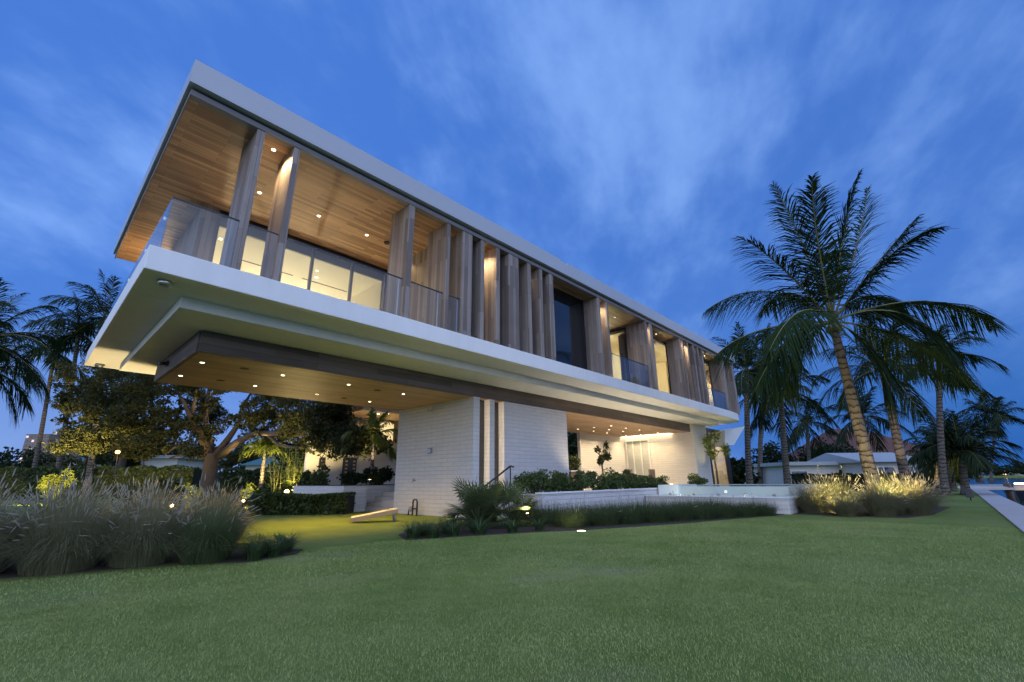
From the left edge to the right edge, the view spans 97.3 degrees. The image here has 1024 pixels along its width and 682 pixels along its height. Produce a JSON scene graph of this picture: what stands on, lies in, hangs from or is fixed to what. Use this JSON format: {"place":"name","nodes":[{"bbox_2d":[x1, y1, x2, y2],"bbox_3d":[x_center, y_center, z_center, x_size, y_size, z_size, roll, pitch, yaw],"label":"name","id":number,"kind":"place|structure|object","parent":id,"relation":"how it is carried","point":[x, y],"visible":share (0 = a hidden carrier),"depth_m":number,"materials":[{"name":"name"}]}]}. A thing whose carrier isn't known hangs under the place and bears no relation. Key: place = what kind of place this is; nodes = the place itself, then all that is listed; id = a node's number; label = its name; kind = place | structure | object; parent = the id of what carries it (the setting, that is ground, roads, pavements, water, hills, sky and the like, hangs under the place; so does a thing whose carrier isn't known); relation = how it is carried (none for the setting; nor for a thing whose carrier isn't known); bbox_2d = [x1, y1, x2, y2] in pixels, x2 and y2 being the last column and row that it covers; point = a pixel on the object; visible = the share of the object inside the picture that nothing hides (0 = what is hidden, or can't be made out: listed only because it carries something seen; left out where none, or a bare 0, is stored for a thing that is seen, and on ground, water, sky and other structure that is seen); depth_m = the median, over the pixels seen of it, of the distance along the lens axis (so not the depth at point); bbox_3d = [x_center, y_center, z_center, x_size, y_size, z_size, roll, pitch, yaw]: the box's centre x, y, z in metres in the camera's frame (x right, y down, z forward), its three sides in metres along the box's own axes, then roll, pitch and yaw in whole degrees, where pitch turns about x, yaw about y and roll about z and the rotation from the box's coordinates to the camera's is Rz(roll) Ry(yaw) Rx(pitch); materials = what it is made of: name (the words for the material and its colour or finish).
{"place":"outdoors","nodes":[
{"label":"outdoors","id":0,"kind":"place"},
{"bbox_2d":[0,467,66,572],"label":"fountain grass","id":1,"kind":"object","parent":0,"point":[2,564],"depth_m":5.92,"materials":[{"name":"plant"}]},
{"bbox_2d":[0,277,67,409],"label":"coconut palm","id":2,"kind":"object","parent":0,"point":[39,384],"visible":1,"depth_m":16.23,"materials":[{"name":"green plant"}]},
{"bbox_2d":[4,475,121,525],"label":"fountain grass","id":3,"kind":"object","parent":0,"point":[73,495],"depth_m":8.69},
{"bbox_2d":[2,470,130,548],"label":"fountain grass","id":4,"kind":"object","parent":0,"point":[58,497],"depth_m":7.18,"materials":[{"name":"plant"}]},
{"bbox_2d":[0,462,171,576],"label":"fountain grass","id":5,"kind":"object","parent":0,"point":[40,548],"depth_m":5.89,"materials":[{"name":"plant"}]},
{"bbox_2d":[9,477,215,570],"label":"fountain grass","id":6,"kind":"object","parent":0,"point":[122,559],"depth_m":6.31,"materials":[{"name":"plant"}]},
{"bbox_2d":[94,473,204,532],"bbox_3d":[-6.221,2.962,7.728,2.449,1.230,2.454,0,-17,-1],"label":"fountain grass","id":7,"kind":"object","parent":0,"point":[171,503],"depth_m":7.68,"materials":[{"name":"plant"}]},
{"bbox_2d":[161,474,272,539],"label":"fountain grass","id":8,"kind":"object","parent":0,"point":[224,507],"depth_m":7.99,"materials":[{"name":"plant"}]},
{"bbox_2d":[84,59,744,517],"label":"modern house","id":9,"kind":"structure","parent":0,"point":[268,247],"depth_m":12.79,"materials":[{"name":"white paint"}]},
{"bbox_2d":[210,209,387,310],"bbox_3d":[-6.013,-1.417,13.233,0.120,3.200,5.055,-16,-23,41],"label":"window","id":10,"kind":"structure","parent":9,"relation":"in","point":[221,211],"depth_m":13.76,"materials":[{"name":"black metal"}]},
{"bbox_2d":[479,400,483,488],"bbox_3d":[-1.078,3.608,14.693,0.030,3.400,0.420,-16,-23,41],"label":"slot window","id":11,"kind":"structure","parent":9,"relation":"in","point":[481,432],"depth_m":14.81,"materials":[{"name":"black glass"}]},
{"bbox_2d":[494,402,498,483],"bbox_3d":[-0.612,3.749,15.167,0.030,3.400,0.420,-16,-23,41],"label":"slot window","id":12,"kind":"structure","parent":9,"relation":"in","point":[496,435],"depth_m":15.30,"materials":[{"name":"black glass"}]},
{"bbox_2d":[553,287,586,369],"bbox_3d":[1.919,-0.378,16.871,0.080,3.200,2.810,-16,-23,41],"label":"window","id":13,"kind":"structure","parent":9,"relation":"in","point":[570,339],"depth_m":17.20,"materials":[{"name":"black glass"}]},
{"bbox_2d":[594,440,611,489],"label":"potted plant","id":14,"kind":"object","parent":9,"relation":"on","point":[601,459],"visible":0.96,"depth_m":25.09,"materials":[{"name":"green plant"}]},
{"bbox_2d":[0,483,1023,681],"bbox_3d":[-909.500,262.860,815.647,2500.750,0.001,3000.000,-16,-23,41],"label":"ground","id":15,"kind":"structure","parent":0,"point":[336,531],"depth_m":4.12,"materials":[{"name":"plant"}]},
{"bbox_2d":[0,330,42,427],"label":"coconut palm","id":16,"kind":"object","parent":15,"relation":"on","point":[24,401],"visible":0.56,"depth_m":19.62,"materials":[{"name":"green plant"}]},
{"bbox_2d":[0,446,51,467],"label":"broadleaf tree","id":17,"kind":"object","parent":15,"relation":"on","point":[6,457],"visible":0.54,"depth_m":60.53,"materials":[{"name":"green plant"}]},
{"bbox_2d":[1,316,87,469],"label":"coconut palm","id":18,"kind":"object","parent":15,"relation":"on","point":[42,427],"visible":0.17,"depth_m":39.89,"materials":[{"name":"green plant"}]},
{"bbox_2d":[19,434,78,463],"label":"building","id":19,"kind":"structure","parent":15,"relation":"on","point":[31,440],"depth_m":308.19,"materials":[{"name":"white"}]},
{"bbox_2d":[36,467,77,497],"bbox_3d":[-30.283,9.554,29.990,1.671,2.292,1.963,-16,-23,41],"label":"garden shrub","id":20,"kind":"object","parent":15,"relation":"on","point":[44,480],"visible":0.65,"depth_m":29.80,"materials":[{"name":"green plant"}]},
{"bbox_2d":[8,292,113,468],"bbox_3d":[-36.477,4.037,36.729,8.244,16.987,7.974,-16,-23,41],"label":"coconut palm","id":21,"kind":"object","parent":15,"relation":"on","point":[87,342],"visible":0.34,"depth_m":37.74,"materials":[{"name":"green plant"}]},
{"bbox_2d":[21,269,123,497],"bbox_3d":[-32.624,2.882,34.373,7.865,17.728,8.090,-16,-23,41],"label":"coconut palm","id":22,"kind":"object","parent":15,"relation":"on","point":[99,323],"visible":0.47,"depth_m":35.61,"materials":[{"name":"green plant"}]},
{"bbox_2d":[61,418,112,467],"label":"broadleaf tree","id":23,"kind":"object","parent":15,"relation":"on","point":[79,461],"visible":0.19,"depth_m":50.35,"materials":[{"name":"green plant"}]},
{"bbox_2d":[0,464,202,499],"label":"clipped hedge","id":24,"kind":"object","parent":15,"relation":"on","point":[24,476],"visible":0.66,"depth_m":36.58,"materials":[{"name":"green plant"}]},
{"bbox_2d":[78,379,178,467],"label":"broadleaf tree","id":25,"kind":"object","parent":15,"relation":"on","point":[121,463],"visible":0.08,"depth_m":44.86,"materials":[{"name":"green plant"}]},
{"bbox_2d":[95,442,182,470],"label":"broadleaf tree","id":26,"kind":"object","parent":15,"relation":"on","point":[130,462],"visible":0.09,"depth_m":46.05,"materials":[{"name":"green plant"}]},
{"bbox_2d":[0,509,302,578],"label":"garden bed","id":27,"kind":"object","parent":15,"relation":"on","point":[99,566],"visible":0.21,"depth_m":6.55,"materials":[{"name":"soil"}]},
{"bbox_2d":[154,478,189,506],"bbox_3d":[-15.151,6.737,19.854,1.412,1.386,1.075,-1,-17,1],"label":"garden shrub","id":28,"kind":"object","parent":27,"relation":"on","point":[175,482],"visible":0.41,"depth_m":19.91,"materials":[{"name":"green plant"}]},
{"bbox_2d":[112,491,289,564],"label":"fountain grass","id":29,"kind":"object","parent":27,"relation":"on","point":[212,542],"depth_m":6.50,"materials":[{"name":"plant"}]},
{"bbox_2d":[221,536,287,560],"bbox_3d":[-3.829,3.068,6.713,1.048,0.382,0.976,3,-17,-11],"label":"border plant","id":30,"kind":"object","parent":27,"relation":"on","point":[253,554],"visible":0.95,"depth_m":6.65,"materials":[{"name":"green plant"}]},
{"bbox_2d":[241,533,306,556],"bbox_3d":[-3.697,3.164,7.028,1.048,0.382,0.976,3,-17,-11],"label":"border plant","id":31,"kind":"object","parent":27,"relation":"on","point":[274,552],"visible":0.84,"depth_m":6.97,"materials":[{"name":"green plant"}]},
{"bbox_2d":[140,455,226,486],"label":"white cottage","id":32,"kind":"structure","parent":15,"relation":"on","point":[160,461],"depth_m":46.60,"materials":[{"name":"paint"}]},
{"bbox_2d":[42,358,395,500],"bbox_3d":[-18.812,4.578,28.744,31.952,11.064,9.586,-7,-18,21],"label":"spreading oak","id":33,"kind":"object","parent":15,"relation":"on","point":[320,426],"visible":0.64,"depth_m":28.86,"materials":[{"name":"green plant"}]},
{"bbox_2d":[223,475,246,507],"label":"garden shrub","id":34,"kind":"object","parent":15,"relation":"on","point":[233,482],"visible":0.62,"depth_m":19.71,"materials":[{"name":"green plant"}]},
{"bbox_2d":[218,441,270,472],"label":"broadleaf tree","id":35,"kind":"object","parent":15,"relation":"on","point":[231,458],"visible":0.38,"depth_m":49.64,"materials":[{"name":"green plant"}]},
{"bbox_2d":[219,467,303,491],"bbox_3d":[-19.752,11.590,36.978,7.902,2.524,1.695,0,-17,-1],"label":"clipped hedge","id":36,"kind":"object","parent":15,"relation":"on","point":[251,475],"visible":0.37,"depth_m":36.56,"materials":[{"name":"green plant"}]},
{"bbox_2d":[237,436,290,488],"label":"yucca palm","id":37,"kind":"object","parent":15,"relation":"on","point":[264,445],"visible":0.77,"depth_m":29.77,"materials":[{"name":"green plant"}]},
{"bbox_2d":[259,442,305,491],"bbox_3d":[-13.844,8.103,28.053,3.136,3.577,2.523,-5,-18,15],"label":"bamboo","id":38,"kind":"object","parent":15,"relation":"on","point":[295,470],"visible":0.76,"depth_m":28.03,"materials":[{"name":"green plant"}]},
{"bbox_2d":[268,437,305,469],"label":"broadleaf tree","id":39,"kind":"object","parent":15,"relation":"on","point":[281,457],"visible":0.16,"depth_m":39.39,"materials":[{"name":"green plant"}]},
{"bbox_2d":[246,491,355,515],"bbox_3d":[-7.643,5.943,16.524,3.558,0.857,1.403,0,-17,-1],"label":"clipped hedge","id":40,"kind":"object","parent":15,"relation":"on","point":[284,503],"visible":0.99,"depth_m":16.06,"materials":[{"name":"green plant"}]},
{"bbox_2d":[304,463,330,484],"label":"garden shrub","id":41,"kind":"object","parent":15,"relation":"on","point":[318,478],"visible":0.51,"depth_m":20.35,"materials":[{"name":"green plant"}]},
{"bbox_2d":[293,484,394,511],"bbox_3d":[-6.679,6.822,19.771,4.600,0.970,3.938,-16,-23,41],"label":"planter box","id":42,"kind":"object","parent":15,"relation":"on","point":[365,494],"visible":0.48,"depth_m":18.17,"materials":[{"name":"white concrete"}]},
{"bbox_2d":[339,407,397,484],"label":"foxtail palm","id":43,"kind":"object","parent":42,"relation":"in","point":[374,424],"visible":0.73,"depth_m":19.40,"materials":[{"name":"green plant"}]},
{"bbox_2d":[367,465,394,484],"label":"planter shrub","id":44,"kind":"object","parent":42,"relation":"in","point":[382,475],"visible":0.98,"depth_m":18.82,"materials":[{"name":"green plant"}]},
{"bbox_2d":[303,406,398,484],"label":"guest wing","id":45,"kind":"structure","parent":15,"relation":"on","point":[312,462],"depth_m":25.73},
{"bbox_2d":[351,508,397,521],"bbox_3d":[-3.947,5.001,12.923,1.247,0.359,0.658,5,-18,-18],"label":"cornhole board","id":46,"kind":"object","parent":15,"relation":"on","point":[393,511],"visible":0.98,"depth_m":12.71,"materials":[{"name":"paint"}]},
{"bbox_2d":[364,492,393,511],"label":"stone steps","id":47,"kind":"structure","parent":15,"relation":"on","point":[374,506],"depth_m":17.64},
{"bbox_2d":[567,432,578,469],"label":"broadleaf tree","id":48,"kind":"object","parent":15,"relation":"on","point":[572,445],"visible":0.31,"depth_m":41.99,"materials":[{"name":"green plant"}]},
{"bbox_2d":[495,488,658,517],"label":"planter wall","id":49,"kind":"structure","parent":15,"relation":"on","point":[592,496],"depth_m":14.68,"materials":[{"name":"white brick"}]},
{"bbox_2d":[512,468,551,493],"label":"hedge shrub","id":50,"kind":"object","parent":49,"relation":"on","point":[530,482],"visible":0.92,"depth_m":14.02,"materials":[{"name":"green plant"}]},
{"bbox_2d":[542,470,575,491],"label":"hedge shrub","id":51,"kind":"object","parent":49,"relation":"on","point":[562,480],"visible":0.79,"depth_m":14.63,"materials":[{"name":"green plant"}]},
{"bbox_2d":[560,470,591,491],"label":"hedge shrub","id":52,"kind":"object","parent":49,"relation":"on","point":[582,481],"visible":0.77,"depth_m":15.37,"materials":[{"name":"green plant"}]},
{"bbox_2d":[585,470,611,489],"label":"hedge shrub","id":53,"kind":"object","parent":49,"relation":"on","point":[603,482],"visible":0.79,"depth_m":16.44,"materials":[{"name":"green plant"}]},
{"bbox_2d":[603,467,626,489],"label":"hedge shrub","id":54,"kind":"object","parent":49,"relation":"on","point":[617,482],"visible":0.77,"depth_m":17.10,"materials":[{"name":"green plant"}]},
{"bbox_2d":[617,469,643,488],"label":"hedge shrub","id":55,"kind":"object","parent":49,"relation":"on","point":[632,480],"visible":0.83,"depth_m":17.95,"materials":[{"name":"green plant"}]},
{"bbox_2d":[399,514,782,540],"bbox_3d":[2.348,4.994,12.459,11.681,0.062,4.758,12,-21,-34],"label":"garden bed","id":56,"kind":"object","parent":15,"relation":"on","point":[492,530],"visible":0.21,"depth_m":10.58,"materials":[{"name":"soil"}]},
{"bbox_2d":[388,520,434,538],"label":"border plant","id":57,"kind":"object","parent":56,"relation":"on","point":[411,533],"visible":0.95,"depth_m":8.96,"materials":[{"name":"green plant"}]},
{"bbox_2d":[439,476,518,525],"bbox_3d":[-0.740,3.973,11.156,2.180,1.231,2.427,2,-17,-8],"label":"fan palm","id":58,"kind":"object","parent":56,"relation":"on","point":[480,497],"visible":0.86,"depth_m":10.79,"materials":[{"name":"green plant"}]},
{"bbox_2d":[476,480,537,526],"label":"fan palm","id":59,"kind":"object","parent":56,"relation":"on","point":[513,493],"visible":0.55,"depth_m":11.16,"materials":[{"name":"green plant"}]},
{"bbox_2d":[738,492,784,515],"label":"fountain grass","id":60,"kind":"object","parent":56,"relation":"on","point":[768,510],"depth_m":13.46,"materials":[{"name":"plant"}]},
{"bbox_2d":[702,430,730,483],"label":"tree","id":61,"kind":"object","parent":15,"relation":"on","point":[710,451],"visible":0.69,"depth_m":26.65,"materials":[{"name":"green plant"}]},
{"bbox_2d":[730,457,761,483],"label":"broadleaf tree","id":62,"kind":"object","parent":15,"relation":"on","point":[738,470],"visible":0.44,"depth_m":39.17,"materials":[{"name":"green plant"}]},
{"bbox_2d":[710,322,811,483],"bbox_3d":[17.488,4.745,33.196,7.036,12.445,7.410,-2,-17,4],"label":"coconut palm","id":63,"kind":"object","parent":15,"relation":"on","point":[749,375],"visible":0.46,"depth_m":33.87,"materials":[{"name":"green plant"}]},
{"bbox_2d":[751,440,797,463],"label":"broadleaf tree","id":64,"kind":"object","parent":15,"relation":"on","point":[769,453],"visible":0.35,"depth_m":57.88,"materials":[{"name":"green plant"}]},
{"bbox_2d":[737,323,818,483],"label":"coconut palm","id":65,"kind":"object","parent":15,"relation":"on","point":[760,454],"visible":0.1,"depth_m":43.89,"materials":[{"name":"green plant"}]},
{"bbox_2d":[739,357,840,483],"bbox_3d":[21.084,6.163,35.454,7.542,11.002,7.176,-16,-23,41],"label":"coconut palm","id":66,"kind":"object","parent":15,"relation":"on","point":[783,436],"visible":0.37,"depth_m":35.79,"materials":[{"name":"green plant"}]},
{"bbox_2d":[744,461,843,483],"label":"white bungalow","id":67,"kind":"object","parent":15,"relation":"on","point":[772,473],"visible":0.3,"depth_m":40.37,"materials":[{"name":"paint"}]},
{"bbox_2d":[767,393,851,460],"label":"coconut palm","id":68,"kind":"object","parent":15,"relation":"on","point":[806,421],"visible":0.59,"depth_m":51.87,"materials":[{"name":"green plant"}]},
{"bbox_2d":[794,445,848,461],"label":"broadleaf tree","id":69,"kind":"object","parent":15,"relation":"on","point":[829,449],"visible":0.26,"depth_m":56.43,"materials":[{"name":"green plant"}]},
{"bbox_2d":[820,488,879,516],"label":"fountain grass","id":70,"kind":"object","parent":15,"relation":"on","point":[848,508],"depth_m":12.92,"materials":[{"name":"plant"}]},
{"bbox_2d":[790,471,934,491],"bbox_3d":[27.131,10.958,34.964,9.700,1.593,1.522,-5,-18,13],"label":"clipped hedge","id":71,"kind":"object","parent":15,"relation":"on","point":[797,477],"visible":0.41,"depth_m":34.83,"materials":[{"name":"green plant"}]},
{"bbox_2d":[788,429,939,483],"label":"tiled villa","id":72,"kind":"object","parent":15,"relation":"on","point":[890,448],"depth_m":67.75,"materials":[{"name":"paint"}]},
{"bbox_2d":[807,452,926,475],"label":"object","id":73,"kind":"structure","parent":15,"relation":"on","point":[884,461],"depth_m":38.99,"materials":[{"name":"paint"}]},
{"bbox_2d":[822,386,918,452],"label":"coconut palm","id":74,"kind":"object","parent":15,"relation":"on","point":[844,431],"visible":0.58,"depth_m":45.99,"materials":[{"name":"green plant"}]},
{"bbox_2d":[794,506,949,517],"bbox_3d":[12.813,5.868,15.653,3.550,0.062,8.150,-16,-23,41],"label":"garden bed","id":75,"kind":"object","parent":15,"relation":"on","point":[865,514],"visible":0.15,"depth_m":13.64,"materials":[{"name":"soil"}]},
{"bbox_2d":[700,169,1017,494],"bbox_3d":[11.555,-0.145,15.931,11.069,11.714,6.792,2,-17,-10],"label":"coconut palm","id":76,"kind":"object","parent":75,"relation":"on","point":[792,337],"visible":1,"depth_m":15.07,"materials":[{"name":"green plant"}]},
{"bbox_2d":[809,317,1005,485],"bbox_3d":[15.656,2.697,18.639,5.390,7.798,5.623,2,-17,-7],"label":"coconut palm","id":77,"kind":"object","parent":15,"relation":"on","point":[900,455],"visible":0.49,"depth_m":18.92,"materials":[{"name":"green plant"}]},
{"bbox_2d":[905,439,970,493],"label":"coconut palm","id":78,"kind":"object","parent":15,"relation":"on","point":[924,464],"visible":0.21,"depth_m":28.82,"materials":[{"name":"green plant"}]},
{"bbox_2d":[892,323,1011,495],"bbox_3d":[24.625,3.622,24.941,4.995,9.553,4.979,-16,-23,41],"label":"coconut palm","id":79,"kind":"object","parent":15,"relation":"on","point":[942,465],"visible":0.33,"depth_m":25.82,"materials":[{"name":"green plant"}]},
{"bbox_2d":[903,408,1003,490],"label":"coconut palm","id":80,"kind":"object","parent":15,"relation":"on","point":[953,488],"visible":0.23,"depth_m":32.85,"materials":[{"name":"green plant"}]},
{"bbox_2d":[908,410,1023,494],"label":"coconut palm","id":81,"kind":"object","parent":15,"relation":"on","point":[958,442],"visible":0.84,"depth_m":26.71,"materials":[{"name":"green plant"}]},
{"bbox_2d":[956,391,1023,482],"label":"coconut palm","id":82,"kind":"object","parent":15,"relation":"on","point":[985,414],"visible":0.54,"depth_m":63.91,"materials":[{"name":"green plant"}]},
{"bbox_2d":[0,0,1023,476],"label":"sky","id":83,"kind":"structure","parent":0,"point":[629,142],"materials":[{"name":"blue"}]},
{"bbox_2d":[494,488,555,526],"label":"fountain grass","id":84,"kind":"object","parent":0,"point":[521,515],"depth_m":11.13,"materials":[{"name":"plant"}]},
{"bbox_2d":[534,498,572,524],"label":"fountain grass","id":85,"kind":"object","parent":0,"point":[549,511],"depth_m":11.50,"materials":[{"name":"plant"}]},
{"bbox_2d":[542,499,603,527],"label":"fountain grass","id":86,"kind":"object","parent":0,"point":[572,520],"depth_m":10.77,"materials":[{"name":"plant"}]},
{"bbox_2d":[573,502,631,525],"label":"fountain grass","id":87,"kind":"object","parent":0,"point":[609,519],"depth_m":11.07,"materials":[{"name":"plant"}]},
{"bbox_2d":[598,494,653,523],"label":"fountain grass","id":88,"kind":"object","parent":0,"point":[627,513],"depth_m":11.45,"materials":[{"name":"plant"}]},
{"bbox_2d":[629,496,683,522],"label":"fountain grass","id":89,"kind":"object","parent":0,"point":[657,517],"depth_m":11.75,"materials":[{"name":"plant"}]},
{"bbox_2d":[653,498,702,520],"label":"fountain grass","id":90,"kind":"object","parent":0,"point":[686,515],"depth_m":12.10,"materials":[{"name":"plant"}]},
{"bbox_2d":[681,496,723,519],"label":"fountain grass","id":91,"kind":"object","parent":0,"point":[707,514],"depth_m":12.44,"materials":[{"name":"plant"}]},
{"bbox_2d":[700,497,746,517],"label":"fountain grass","id":92,"kind":"object","parent":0,"point":[727,513],"depth_m":12.80,"materials":[{"name":"plant"}]},
{"bbox_2d":[645,484,825,513],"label":"low wall","id":93,"kind":"structure","parent":0,"point":[775,494],"depth_m":16.08,"materials":[{"name":"white concrete"}]},
{"bbox_2d":[720,496,762,516],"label":"fountain grass","id":94,"kind":"object","parent":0,"point":[748,513],"depth_m":13.13,"materials":[{"name":"plant"}]},
{"bbox_2d":[785,476,836,512],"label":"fountain grass","id":95,"kind":"object","parent":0,"point":[814,501],"depth_m":14.24,"materials":[{"name":"plant"}]},
{"bbox_2d":[802,464,865,512],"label":"fountain grass","id":96,"kind":"object","parent":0,"point":[832,493],"depth_m":14.33,"materials":[{"name":"plant"}]},
{"bbox_2d":[843,472,928,516],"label":"fountain grass","id":97,"kind":"object","parent":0,"point":[877,502],"depth_m":12.80,"materials":[{"name":"plant"}]},
{"bbox_2d":[855,466,939,513],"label":"fountain grass","id":98,"kind":"object","parent":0,"point":[901,511],"depth_m":13.66,"materials":[{"name":"plant"}]},
{"bbox_2d":[885,469,957,514],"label":"fountain grass","id":99,"kind":"object","parent":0,"point":[923,510],"depth_m":13.23,"materials":[{"name":"plant"}]},
{"bbox_2d":[963,396,1023,483],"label":"coconut palm","id":100,"kind":"object","parent":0,"point":[996,421],"visible":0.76,"depth_m":61.77,"materials":[{"name":"green plant"}]},
{"bbox_2d":[969,478,1023,505],"bbox_3d":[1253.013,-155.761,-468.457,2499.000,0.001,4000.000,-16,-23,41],"label":"bay water","id":101,"kind":"structure","parent":0,"point":[1005,480],"depth_m":147.32,"materials":[{"name":"blue liquid"}]},
{"bbox_2d":[958,483,1016,502],"bbox_3d":[49.566,16.143,48.232,26.458,2.000,6.332,15,-23,-40],"label":"wooden dock","id":102,"kind":"object","parent":101,"relation":"in","point":[1008,488],"visible":0.59,"depth_m":39.75,"materials":[{"name":"wood"}]},
{"bbox_2d":[971,488,1023,532],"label":"seawall path","id":103,"kind":"structure","parent":0,"point":[1011,511],"depth_m":15.83,"materials":[{"name":"concrete"}]},
{"bbox_2d":[979,476,1023,477],"bbox_3d":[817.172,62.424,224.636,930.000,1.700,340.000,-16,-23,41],"label":"shore","id":104,"kind":"structure","parent":0,"point":[1005,476],"depth_m":382.17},
{"bbox_2d":[984,461,1023,475],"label":"trees","id":105,"kind":"object","parent":104,"relation":"on","point":[1007,470],"visible":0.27,"depth_m":400.09,"materials":[{"name":"green plant"}]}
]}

